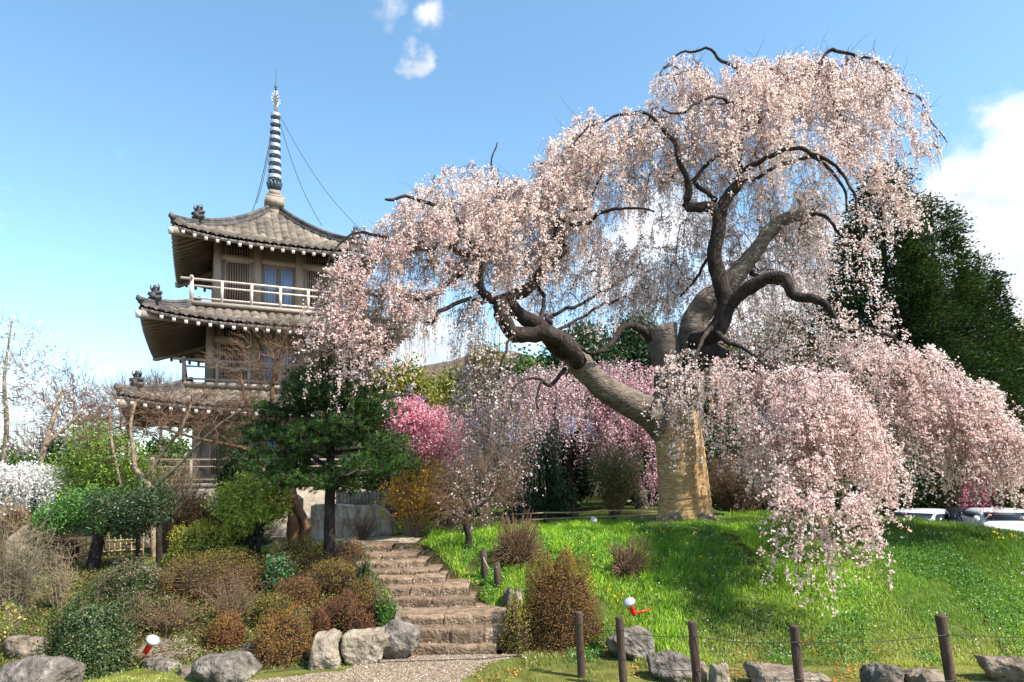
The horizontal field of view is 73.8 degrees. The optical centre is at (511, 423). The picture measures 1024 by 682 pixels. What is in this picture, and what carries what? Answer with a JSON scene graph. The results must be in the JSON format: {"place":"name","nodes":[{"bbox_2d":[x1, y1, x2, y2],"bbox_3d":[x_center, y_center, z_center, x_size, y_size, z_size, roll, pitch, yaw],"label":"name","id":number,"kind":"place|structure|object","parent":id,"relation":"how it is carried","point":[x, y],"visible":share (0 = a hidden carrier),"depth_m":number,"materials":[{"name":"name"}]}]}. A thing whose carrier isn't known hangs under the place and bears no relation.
{"place":"outdoors","nodes":[
{"label":"outdoors","id":0,"kind":"place"},
{"bbox_2d":[246,654,518,681],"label":"gravel path","id":1,"kind":"structure","parent":0,"point":[472,663],"depth_m":9.08,"materials":[{"name":"beige gravel"}]},
{"bbox_2d":[0,494,1023,681],"bbox_3d":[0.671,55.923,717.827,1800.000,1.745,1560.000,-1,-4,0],"label":"ground","id":2,"kind":"structure","parent":0,"point":[570,674],"depth_m":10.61,"materials":[{"name":"green plant"}]},
{"bbox_2d":[0,599,26,648],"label":"twiggy shrub","id":3,"kind":"object","parent":2,"relation":"on","point":[4,629],"visible":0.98,"depth_m":10.04,"materials":[{"name":"yellow plant"}]},
{"bbox_2d":[0,489,48,565],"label":"brown thicket","id":4,"kind":"object","parent":2,"relation":"on","point":[18,517],"visible":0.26,"depth_m":14.85,"materials":[{"name":"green plant"}]},
{"bbox_2d":[4,634,48,659],"bbox_3d":[-7.067,3.313,9.971,0.597,0.441,0.429,-1,-4,0],"label":"boulder","id":5,"kind":"object","parent":2,"relation":"on","point":[20,645],"visible":0.55,"depth_m":9.83,"materials":[{"name":"grey stone"}]},
{"bbox_2d":[0,302,69,519],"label":"magnolia tree","id":6,"kind":"object","parent":2,"relation":"on","point":[5,444],"visible":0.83,"depth_m":19.10,"materials":[{"name":"white plant"}]},
{"bbox_2d":[0,411,69,511],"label":"bare background tree","id":7,"kind":"object","parent":2,"relation":"on","point":[27,441],"visible":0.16,"depth_m":41.36,"materials":[{"name":"plant"}]},
{"bbox_2d":[0,504,81,628],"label":"twiggy shrub","id":8,"kind":"object","parent":2,"relation":"on","point":[17,581],"visible":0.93,"depth_m":11.00,"materials":[{"name":"brown plant"}]},
{"bbox_2d":[0,460,82,521],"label":"weeping peach","id":9,"kind":"object","parent":2,"relation":"on","point":[23,477],"visible":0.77,"depth_m":15.92,"materials":[{"name":"white plant"}]},
{"bbox_2d":[0,654,85,681],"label":"boulder","id":10,"kind":"object","parent":2,"relation":"on","point":[41,668],"visible":1,"depth_m":8.44,"materials":[{"name":"grey stone"}]},
{"bbox_2d":[33,542,84,609],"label":"twiggy shrub","id":11,"kind":"object","parent":2,"relation":"on","point":[58,595],"visible":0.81,"depth_m":11.78,"materials":[{"name":"beige plant"}]},
{"bbox_2d":[0,341,118,508],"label":"magnolia tree","id":12,"kind":"object","parent":2,"relation":"on","point":[48,440],"visible":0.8,"depth_m":18.50,"materials":[{"name":"white plant"}]},
{"bbox_2d":[31,432,90,524],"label":"background tree","id":13,"kind":"object","parent":2,"relation":"on","point":[52,446],"visible":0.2,"depth_m":29.56,"materials":[{"name":"green plant"}]},
{"bbox_2d":[34,507,89,564],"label":"brown thicket","id":14,"kind":"object","parent":2,"relation":"on","point":[71,539],"visible":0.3,"depth_m":15.28,"materials":[{"name":"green plant"}]},
{"bbox_2d":[20,353,119,452],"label":"bare background tree","id":15,"kind":"object","parent":2,"relation":"on","point":[82,399],"visible":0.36,"depth_m":35.77,"materials":[{"name":"plant"}]},
{"bbox_2d":[19,483,131,571],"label":"camellia tree","id":16,"kind":"object","parent":2,"relation":"on","point":[73,518],"visible":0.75,"depth_m":14.28,"materials":[{"name":"green plant"}]},
{"bbox_2d":[30,579,138,680],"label":"ivy bush","id":17,"kind":"object","parent":2,"relation":"on","point":[94,638],"visible":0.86,"depth_m":9.21,"materials":[{"name":"green plant"}]},
{"bbox_2d":[39,532,144,569],"bbox_3d":[-9.272,2.771,14.904,2.321,1.004,0.730,3,-5,-38],"label":"bamboo fence","id":18,"kind":"object","parent":2,"relation":"on","point":[137,549],"visible":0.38,"depth_m":15.18,"materials":[{"name":"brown wood"}]},
{"bbox_2d":[35,413,172,554],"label":"tree","id":19,"kind":"object","parent":2,"relation":"on","point":[102,474],"visible":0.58,"depth_m":16.39,"materials":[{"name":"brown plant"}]},
{"bbox_2d":[70,367,167,487],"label":"bare background tree","id":20,"kind":"object","parent":2,"relation":"on","point":[143,435],"visible":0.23,"depth_m":37.57,"materials":[{"name":"plant"}]},
{"bbox_2d":[78,478,181,565],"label":"camellia tree","id":21,"kind":"object","parent":2,"relation":"on","point":[141,510],"visible":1,"depth_m":14.28,"materials":[{"name":"green plant"}]},
{"bbox_2d":[88,552,171,604],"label":"shrub","id":22,"kind":"object","parent":2,"relation":"on","point":[123,580],"visible":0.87,"depth_m":12.16,"materials":[{"name":"green plant"}]},
{"bbox_2d":[103,587,186,634],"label":"shrub","id":23,"kind":"object","parent":2,"relation":"on","point":[137,604],"visible":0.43,"depth_m":10.90,"materials":[{"name":"brown plant"}]},
{"bbox_2d":[126,427,191,484],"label":"background tree","id":24,"kind":"object","parent":2,"relation":"on","point":[180,450],"visible":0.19,"depth_m":37.24,"materials":[{"name":"green plant"}]},
{"bbox_2d":[139,656,186,670],"bbox_3d":[-4.863,3.434,9.483,0.734,0.396,0.542,-1,-4,0],"label":"boulder","id":25,"kind":"object","parent":2,"relation":"on","point":[160,663],"visible":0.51,"depth_m":9.36,"materials":[{"name":"grey stone"}]},
{"bbox_2d":[130,637,201,660],"bbox_3d":[-5.091,3.429,10.157,1.073,0.369,0.814,-1,-4,0],"label":"boulder","id":26,"kind":"object","parent":2,"relation":"on","point":[170,652],"visible":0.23,"depth_m":9.99,"materials":[{"name":"grey stone"}]},
{"bbox_2d":[122,445,215,551],"bbox_3d":[-8.711,1.847,17.330,2.814,2.861,2.197,0,-4,-15],"label":"twiggy shrub","id":27,"kind":"object","parent":2,"relation":"on","point":[185,496],"visible":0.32,"depth_m":17.13,"materials":[{"name":"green plant"}]},
{"bbox_2d":[0,540,339,670],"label":"slope grass","id":28,"kind":"structure","parent":2,"relation":"on","point":[240,547],"depth_m":11.71,"materials":[{"name":"plant"}]},
{"bbox_2d":[132,594,209,634],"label":"twiggy shrub","id":29,"kind":"object","parent":2,"relation":"on","point":[172,621],"visible":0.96,"depth_m":10.62,"materials":[{"name":"brown plant"}]},
{"bbox_2d":[61,372,286,556],"bbox_3d":[-7.873,0.917,15.857,5.436,4.474,3.053,-1,-4,0],"label":"bare maple tree","id":30,"kind":"object","parent":2,"relation":"on","point":[139,473],"visible":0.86,"depth_m":15.79,"materials":[{"name":"plant"}]},
{"bbox_2d":[0,544,372,669],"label":"ground cover","id":31,"kind":"object","parent":2,"relation":"on","point":[90,573],"visible":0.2,"depth_m":11.15,"materials":[{"name":"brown plant"}]},
{"bbox_2d":[165,491,218,552],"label":"brown thicket","id":32,"kind":"object","parent":2,"relation":"on","point":[198,513],"visible":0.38,"depth_m":16.71,"materials":[{"name":"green plant"}]},
{"bbox_2d":[160,517,235,572],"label":"golden shrub","id":33,"kind":"object","parent":2,"relation":"on","point":[199,537],"visible":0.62,"depth_m":13.79,"materials":[{"name":"green plant"}]},
{"bbox_2d":[155,546,268,606],"bbox_3d":[-5.373,2.715,12.452,2.067,0.979,1.740,-1,-4,0],"label":"clipped azalea","id":34,"kind":"object","parent":2,"relation":"on","point":[191,576],"visible":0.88,"depth_m":12.05,"materials":[{"name":"brown plant"}]},
{"bbox_2d":[203,608,247,652],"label":"clipped azalea","id":35,"kind":"object","parent":2,"relation":"on","point":[226,630],"visible":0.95,"depth_m":10.19,"materials":[{"name":"brown plant"}]},
{"bbox_2d":[191,650,261,681],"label":"boulder","id":36,"kind":"object","parent":2,"relation":"on","point":[237,666],"visible":0.94,"depth_m":8.75,"materials":[{"name":"grey stone"}]},
{"bbox_2d":[186,565,270,617],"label":"twiggy shrub","id":37,"kind":"object","parent":2,"relation":"on","point":[234,604],"visible":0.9,"depth_m":10.95,"materials":[{"name":"brown plant"}]},
{"bbox_2d":[209,422,276,547],"bbox_3d":[-6.779,1.528,17.208,1.785,3.303,1.560,2,-5,-30],"label":"dark bush","id":38,"kind":"object","parent":2,"relation":"on","point":[226,471],"visible":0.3,"depth_m":16.87,"materials":[{"name":"green plant"}]},
{"bbox_2d":[200,469,299,555],"bbox_3d":[-5.472,1.921,14.434,1.919,1.966,1.680,-1,-4,0],"label":"rhododendron","id":39,"kind":"object","parent":2,"relation":"on","point":[245,509],"visible":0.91,"depth_m":14.16,"materials":[{"name":"green plant"}]},
{"bbox_2d":[113,83,428,527],"bbox_3d":[-9.988,-5.634,28.512,10.319,19.290,10.319,1,-5,-25],"label":"pagoda","id":40,"kind":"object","parent":2,"relation":"on","point":[259,263],"visible":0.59,"depth_m":25.69,"materials":[{"name":"wood"}]},
{"bbox_2d":[219,343,245,379],"bbox_3d":[-10.394,-2.317,25.395,0.920,1.374,0.060,1,-5,-25],"label":"window","id":41,"kind":"structure","parent":40,"relation":"in","point":[222,345],"depth_m":25.37,"materials":[{"name":"brown wood"}]},
{"bbox_2d":[224,260,250,303],"bbox_3d":[-10.395,-5.364,25.861,0.920,1.619,0.060,1,-5,-25],"label":"window","id":42,"kind":"structure","parent":40,"relation":"in","point":[237,271],"depth_m":25.85,"materials":[{"name":"brown wood"}]},
{"bbox_2d":[261,264,295,307],"bbox_3d":[-9.060,-5.225,26.455,1.260,1.783,0.090,1,-5,-25],"label":"door","id":43,"kind":"structure","parent":40,"relation":"in","point":[268,274],"depth_m":26.44,"materials":[{"name":"blue glass"}]},
{"bbox_2d":[305,269,328,310],"bbox_3d":[-7.732,-5.304,27.075,0.920,1.619,0.060,1,-5,-25],"label":"window","id":44,"kind":"structure","parent":40,"relation":"in","point":[310,274],"depth_m":27.01,"materials":[{"name":"wood"}]},
{"bbox_2d":[247,588,294,629],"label":"clipped azalea","id":45,"kind":"object","parent":2,"relation":"on","point":[262,606],"visible":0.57,"depth_m":10.91,"materials":[{"name":"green plant"}]},
{"bbox_2d":[152,306,401,546],"bbox_3d":[-5.314,0.072,15.964,5.515,5.707,3.313,-1,-4,0],"label":"bare maple tree","id":46,"kind":"object","parent":2,"relation":"on","point":[296,523],"visible":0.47,"depth_m":15.60,"materials":[{"name":"brown plant"}]},
{"bbox_2d":[246,599,313,670],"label":"clipped azalea","id":47,"kind":"object","parent":2,"relation":"on","point":[279,640],"visible":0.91,"depth_m":9.57,"materials":[{"name":"brown plant"}]},
{"bbox_2d":[261,552,298,595],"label":"green clump","id":48,"kind":"object","parent":2,"relation":"on","point":[276,569],"visible":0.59,"depth_m":12.05,"materials":[{"name":"green plant"}]},
{"bbox_2d":[260,533,331,577],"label":"clipped azalea","id":49,"kind":"object","parent":2,"relation":"on","point":[305,556],"visible":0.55,"depth_m":12.80,"materials":[{"name":"brown plant"}]},
{"bbox_2d":[270,574,321,609],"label":"clipped azalea","id":50,"kind":"object","parent":2,"relation":"on","point":[301,591],"visible":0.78,"depth_m":11.58,"materials":[{"name":"brown plant"}]},
{"bbox_2d":[308,628,342,670],"bbox_3d":[-2.576,3.210,9.485,0.438,0.695,0.542,-1,-4,0],"label":"boulder","id":51,"kind":"object","parent":2,"relation":"on","point":[325,653],"visible":0.72,"depth_m":9.30,"materials":[{"name":"grey stone"}]},
{"bbox_2d":[228,352,431,567],"bbox_3d":[-3.434,0.670,13.220,3.859,4.239,2.776,-1,-4,0],"label":"pine tree","id":52,"kind":"object","parent":2,"relation":"on","point":[303,476],"visible":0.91,"depth_m":12.88,"materials":[{"name":"green plant"}]},
{"bbox_2d":[302,555,361,598],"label":"clipped azalea","id":53,"kind":"object","parent":2,"relation":"on","point":[327,578],"visible":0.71,"depth_m":11.97,"materials":[{"name":"brown plant"}]},
{"bbox_2d":[310,587,375,632],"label":"clipped azalea","id":54,"kind":"object","parent":2,"relation":"on","point":[341,615],"visible":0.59,"depth_m":10.71,"materials":[{"name":"brown plant"}]},
{"bbox_2d":[331,532,370,573],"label":"clipped azalea","id":55,"kind":"object","parent":2,"relation":"on","point":[353,552],"visible":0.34,"depth_m":13.10,"materials":[{"name":"brown plant"}]},
{"bbox_2d":[310,504,395,540],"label":"stone wall","id":56,"kind":"structure","parent":2,"relation":"on","point":[345,514],"depth_m":17.23,"materials":[{"name":"grey stone"}]},
{"bbox_2d":[335,491,399,513],"bbox_3d":[-3.741,2.049,17.913,1.850,0.626,0.144,-1,-4,0],"label":"stone balustrade","id":57,"kind":"object","parent":56,"relation":"on","point":[366,498],"visible":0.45,"depth_m":17.86,"materials":[{"name":"grey stone"}]},
{"bbox_2d":[336,574,389,610],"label":"clipped azalea","id":58,"kind":"object","parent":2,"relation":"on","point":[366,591],"visible":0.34,"depth_m":11.37,"materials":[{"name":"brown plant"}]},
{"bbox_2d":[341,627,387,665],"bbox_3d":[-2.061,3.232,9.690,0.697,0.658,0.484,0,-4,-10],"label":"boulder","id":59,"kind":"object","parent":2,"relation":"on","point":[364,646],"visible":0.81,"depth_m":9.48,"materials":[{"name":"grey stone"}]},
{"bbox_2d":[148,509,607,564],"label":"terrace grass","id":60,"kind":"structure","parent":2,"relation":"on","point":[431,528],"depth_m":18.85,"materials":[{"name":"green plant"}]},
{"bbox_2d":[369,572,401,627],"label":"fern clump","id":61,"kind":"object","parent":2,"relation":"on","point":[384,614],"visible":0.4,"depth_m":10.61,"materials":[{"name":"green plant"}]},
{"bbox_2d":[382,619,420,658],"bbox_3d":[-1.671,3.156,9.872,0.678,0.644,0.481,-1,-4,0],"label":"boulder","id":62,"kind":"object","parent":2,"relation":"on","point":[403,637],"visible":0.73,"depth_m":9.72,"materials":[{"name":"grey stone"}]},
{"bbox_2d":[374,444,458,536],"bbox_3d":[-2.275,1.621,16.424,2.481,2.285,1.775,-1,-4,0],"label":"forsythia","id":63,"kind":"object","parent":2,"relation":"on","point":[414,521],"visible":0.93,"depth_m":16.32,"materials":[{"name":"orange plant"}]},
{"bbox_2d":[385,351,448,432],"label":"bamboo grove tree","id":64,"kind":"object","parent":2,"relation":"on","point":[426,388],"visible":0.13,"depth_m":33.70,"materials":[{"name":"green plant"}]},
{"bbox_2d":[335,541,506,654],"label":"stone staircase","id":65,"kind":"structure","parent":2,"relation":"on","point":[464,639],"depth_m":11.35,"materials":[{"name":"brown stone"}]},
{"bbox_2d":[378,387,480,521],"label":"peach tree","id":66,"kind":"object","parent":2,"relation":"on","point":[421,420],"visible":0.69,"depth_m":21.13,"materials":[{"name":"pink plant"}]},
{"bbox_2d":[414,448,476,529],"bbox_3d":[-1.571,1.683,17.295,1.788,2.303,1.689,-2,-5,23],"label":"forsythia","id":67,"kind":"object","parent":2,"relation":"on","point":[448,523],"visible":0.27,"depth_m":17.20,"materials":[{"name":"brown plant"}]},
{"bbox_2d":[430,362,480,425],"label":"bamboo grove tree","id":68,"kind":"object","parent":2,"relation":"on","point":[447,384],"visible":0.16,"depth_m":35.59,"materials":[{"name":"green plant"}]},
{"bbox_2d":[411,428,534,548],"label":"bare tree","id":69,"kind":"object","parent":2,"relation":"on","point":[466,524],"visible":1,"depth_m":13.89,"materials":[{"name":"brown plant"}]},
{"bbox_2d":[455,333,509,412],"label":"bamboo grove tree","id":70,"kind":"object","parent":2,"relation":"on","point":[482,359],"visible":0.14,"depth_m":35.58,"materials":[{"name":"green plant"}]},
{"bbox_2d":[426,344,551,535],"bbox_3d":[-0.520,0.401,16.342,2.933,4.775,2.920,-1,-4,0],"label":"pink weeping cherry","id":71,"kind":"object","parent":2,"relation":"on","point":[494,425],"visible":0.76,"depth_m":16.03,"materials":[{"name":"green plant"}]},
{"bbox_2d":[498,583,535,655],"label":"clipped azalea","id":72,"kind":"object","parent":2,"relation":"on","point":[517,634],"visible":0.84,"depth_m":10.08,"materials":[{"name":"green plant"}]},
{"bbox_2d":[487,508,549,572],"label":"brown thicket","id":73,"kind":"object","parent":2,"relation":"on","point":[516,549],"visible":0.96,"depth_m":12.93,"materials":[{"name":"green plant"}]},
{"bbox_2d":[481,344,556,410],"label":"background tree","id":74,"kind":"object","parent":2,"relation":"on","point":[528,362],"visible":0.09,"depth_m":34.87,"materials":[{"name":"green plant"}]},
{"bbox_2d":[501,415,579,520],"bbox_3d":[0.748,1.408,20.998,2.172,3.295,2.159,-5,-6,43],"label":"dark bush","id":75,"kind":"object","parent":2,"relation":"on","point":[554,497],"visible":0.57,"depth_m":20.50,"materials":[{"name":"green plant"}]},
{"bbox_2d":[465,359,656,511],"bbox_3d":[1.681,0.637,23.185,6.834,5.758,4.390,-1,-4,0],"label":"pink weeping cherry","id":76,"kind":"object","parent":2,"relation":"on","point":[565,392],"visible":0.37,"depth_m":22.44,"materials":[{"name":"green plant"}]},
{"bbox_2d":[521,543,604,655],"bbox_3d":[0.745,2.613,10.385,1.318,1.618,1.086,-1,-4,0],"label":"clipped azalea","id":77,"kind":"object","parent":2,"relation":"on","point":[560,597],"visible":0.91,"depth_m":10.13,"materials":[{"name":"brown plant"}]},
{"bbox_2d":[542,426,602,506],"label":"background tree","id":78,"kind":"object","parent":2,"relation":"on","point":[583,490],"visible":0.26,"depth_m":23.83,"materials":[{"name":"green plant"}]},
{"bbox_2d":[503,360,658,508],"bbox_3d":[2.751,0.680,22.803,6.126,5.610,3.692,-1,-4,0],"label":"pink weeping cherry","id":79,"kind":"object","parent":2,"relation":"on","point":[640,502],"visible":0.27,"depth_m":22.36,"materials":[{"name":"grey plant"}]},
{"bbox_2d":[510,509,657,523],"bbox_3d":[1.974,2.622,18.322,4.144,0.649,0.426,-2,-4,12],"label":"rail fence","id":80,"kind":"object","parent":2,"relation":"on","point":[573,517],"visible":0.66,"depth_m":18.34,"materials":[{"name":"brown wood"}]},
{"bbox_2d":[539,311,640,407],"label":"background tree","id":81,"kind":"object","parent":2,"relation":"on","point":[606,356],"visible":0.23,"depth_m":35.73,"materials":[{"name":"green plant"}]},
{"bbox_2d":[576,427,652,515],"bbox_3d":[2.928,1.381,19.484,2.213,2.601,1.892,-1,-4,0],"label":"twiggy shrub","id":82,"kind":"object","parent":2,"relation":"on","point":[614,478],"visible":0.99,"depth_m":19.33,"materials":[{"name":"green plant"}]},
{"bbox_2d":[605,625,654,659],"bbox_3d":[1.671,3.140,9.701,0.668,0.554,0.496,-1,-4,0],"label":"boulder","id":83,"kind":"object","parent":2,"relation":"on","point":[638,645],"visible":0.69,"depth_m":9.53,"materials":[{"name":"grey stone"}]},
{"bbox_2d":[605,533,658,581],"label":"brown thicket","id":84,"kind":"object","parent":2,"relation":"on","point":[628,563],"visible":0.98,"depth_m":11.98,"materials":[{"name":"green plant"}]},
{"bbox_2d":[601,299,669,394],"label":"background tree","id":85,"kind":"object","parent":2,"relation":"on","point":[630,338],"visible":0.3,"depth_m":36.45,"materials":[{"name":"green plant"}]},
{"bbox_2d":[289,30,1023,622],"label":"weeping cherry tree","id":86,"kind":"object","parent":2,"relation":"on","point":[485,228],"visible":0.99,"depth_m":14.76,"materials":[{"name":"pink plant"}]},
{"bbox_2d":[646,650,691,681],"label":"boulder","id":87,"kind":"object","parent":2,"relation":"on","point":[669,659],"visible":0.86,"depth_m":8.57,"materials":[{"name":"grey stone"}]},
{"bbox_2d":[473,629,966,681],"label":"fallen leaves","id":88,"kind":"object","parent":2,"relation":"on","point":[516,674],"visible":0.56,"depth_m":9.01,"materials":[{"name":"brown plant"}]},
{"bbox_2d":[702,414,781,514],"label":"background tree","id":89,"kind":"object","parent":2,"relation":"on","point":[714,501],"visible":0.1,"depth_m":23.35,"materials":[{"name":"green plant"}]},
{"bbox_2d":[462,521,1023,666],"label":"clover","id":90,"kind":"object","parent":2,"relation":"on","point":[859,591],"visible":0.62,"depth_m":11.67,"materials":[{"name":"green plant"}]},
{"bbox_2d":[706,437,781,513],"bbox_3d":[6.089,1.428,18.506,2.740,2.429,2.348,1,-5,-23],"label":"twiggy shrub","id":91,"kind":"object","parent":2,"relation":"on","point":[725,489],"visible":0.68,"depth_m":18.27,"materials":[{"name":"brown plant"}]},
{"bbox_2d":[740,304,811,416],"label":"background tree","id":92,"kind":"object","parent":2,"relation":"on","point":[765,318],"visible":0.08,"depth_m":34.63,"materials":[{"name":"green plant"}]},
{"bbox_2d":[704,285,868,512],"bbox_3d":[9.176,-0.548,24.231,7.098,9.527,5.239,-1,-4,0],"label":"white cherry","id":93,"kind":"object","parent":2,"relation":"on","point":[823,367],"visible":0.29,"depth_m":23.89,"materials":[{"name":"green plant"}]},
{"bbox_2d":[743,661,830,681],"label":"boulder","id":94,"kind":"object","parent":2,"relation":"on","point":[772,671],"visible":0.83,"depth_m":8.19,"materials":[{"name":"grey stone"}]},
{"bbox_2d":[574,611,1023,681],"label":"post and wire fence","id":95,"kind":"object","parent":2,"relation":"on","point":[944,645],"visible":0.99,"depth_m":7.66,"materials":[{"name":"brown wood"}]},
{"bbox_2d":[859,662,904,681],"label":"boulder","id":96,"kind":"object","parent":2,"relation":"on","point":[875,672],"visible":1,"depth_m":8.12,"materials":[{"name":"grey stone"}]},
{"bbox_2d":[835,414,941,515],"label":"background tree","id":97,"kind":"object","parent":2,"relation":"on","point":[917,486],"visible":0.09,"depth_m":22.63,"materials":[{"name":"green plant"}]},
{"bbox_2d":[785,152,1020,515],"bbox_3d":[14.693,-2.634,26.051,10.388,15.931,10.294,-1,-4,0],"label":"cypress tree","id":98,"kind":"object","parent":2,"relation":"on","point":[923,295],"visible":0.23,"depth_m":25.13,"materials":[{"name":"green plant"}]},
{"bbox_2d":[903,667,944,681],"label":"boulder","id":99,"kind":"object","parent":2,"relation":"on","point":[918,674],"visible":0.91,"depth_m":8.05,"materials":[{"name":"grey stone"}]},
{"bbox_2d":[866,190,1023,507],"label":"cypress tree","id":100,"kind":"object","parent":2,"relation":"on","point":[966,279],"visible":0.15,"depth_m":26.43,"materials":[{"name":"green plant"}]},
{"bbox_2d":[951,252,1023,488],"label":"cypress tree","id":101,"kind":"object","parent":2,"relation":"on","point":[999,283],"visible":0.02,"depth_m":28.11,"materials":[{"name":"green plant"}]},
{"bbox_2d":[959,508,1023,531],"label":"parked car","id":102,"kind":"object","parent":2,"relation":"on","point":[1007,519],"visible":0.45,"depth_m":17.55,"materials":[{"name":"white metal"}]},
{"bbox_2d":[973,655,1023,681],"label":"boulder","id":103,"kind":"object","parent":2,"relation":"on","point":[1003,668],"visible":0.98,"depth_m":8.31,"materials":[{"name":"grey stone"}]},
{"bbox_2d":[0,0,1023,463],"label":"sky","id":104,"kind":"structure","parent":0,"point":[117,117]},
{"bbox_2d":[463,636,1023,681],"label":"lawn grass","id":105,"kind":"structure","parent":0,"point":[584,679],"depth_m":9.06,"materials":[{"name":"green plant"}]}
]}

